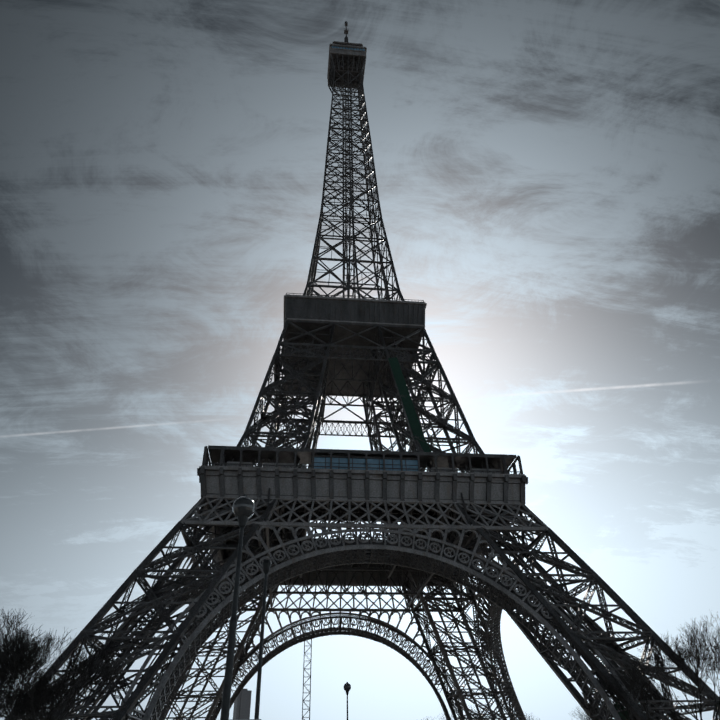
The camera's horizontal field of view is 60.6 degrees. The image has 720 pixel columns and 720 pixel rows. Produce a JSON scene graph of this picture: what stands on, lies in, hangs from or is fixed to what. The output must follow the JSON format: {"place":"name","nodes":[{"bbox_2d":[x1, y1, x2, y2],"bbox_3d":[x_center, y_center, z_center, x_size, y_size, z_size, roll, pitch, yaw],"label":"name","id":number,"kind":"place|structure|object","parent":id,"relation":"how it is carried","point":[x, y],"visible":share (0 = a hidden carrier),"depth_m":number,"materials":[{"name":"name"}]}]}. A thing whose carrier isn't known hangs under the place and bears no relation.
{"place":"outdoors","nodes":[
{"label":"outdoors","id":0,"kind":"place"},
{"bbox_2d":[0,0,719,719],"label":"sky","id":1,"kind":"structure","parent":0,"point":[548,171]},
{"bbox_2d":[4,21,719,719],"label":"tower","id":2,"kind":"structure","parent":0,"point":[318,361],"depth_m":149.69,"materials":[{"name":"black metal"}]},
{"bbox_2d":[60,41,679,719],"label":"eiffel tower fascia","id":3,"kind":"structure","parent":2,"relation":"attached to","point":[304,487],"depth_m":130.61,"materials":[{"name":"black metal"}]},
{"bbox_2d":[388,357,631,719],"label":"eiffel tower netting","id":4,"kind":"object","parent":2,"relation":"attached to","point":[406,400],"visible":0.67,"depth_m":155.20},
{"label":"ground","id":5,"kind":"structure","parent":0,"visible":0},
{"bbox_2d":[233,689,251,718],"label":"building","id":6,"kind":"structure","parent":5,"relation":"on","point":[242,704],"depth_m":2143.83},
{"bbox_2d":[0,609,719,719],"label":"trees","id":7,"kind":"object","parent":5,"relation":"on","point":[33,696],"visible":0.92,"depth_m":53.80,"materials":[{"name":"black plant"}]},
{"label":"esplanade","id":8,"kind":"object","parent":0,"visible":0},
{"bbox_2d":[220,494,248,719],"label":"street lamp pole","id":9,"kind":"object","parent":8,"relation":"on","point":[227,686],"visible":0.9,"depth_m":15.03,"materials":[{"name":"metal"}]},
{"bbox_2d":[232,496,254,517],"bbox_3d":[-3.191,4.063,16.909,0.620,0.620,0.620,3,-34,-6],"label":"lamp globe","id":10,"kind":"object","parent":9,"relation":"attached to","point":[244,505],"visible":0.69,"depth_m":16.69,"materials":[{"name":"grey"}]},
{"bbox_2d":[254,560,270,718],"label":"pole","id":11,"kind":"object","parent":8,"relation":"on","point":[266,565],"visible":1,"depth_m":17.38,"materials":[{"name":"metal"}]},
{"bbox_2d":[302,623,311,719],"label":"lattice mast","id":12,"kind":"object","parent":8,"relation":"on","point":[305,669],"visible":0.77,"depth_m":217.19,"materials":[{"name":"grey metal"}]},
{"bbox_2d":[346,682,348,719],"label":"street lamp pole","id":13,"kind":"object","parent":8,"relation":"on","point":[347,692],"visible":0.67,"depth_m":49.99,"materials":[{"name":"metal"}]},
{"bbox_2d":[344,683,350,690],"bbox_3d":[-1.047,26.890,50.597,0.620,0.620,0.620,3,-34,-6],"label":"street lamp globe","id":14,"kind":"object","parent":13,"relation":"attached to","point":[347,686],"visible":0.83,"depth_m":50.40,"materials":[{"name":"grey glass"}]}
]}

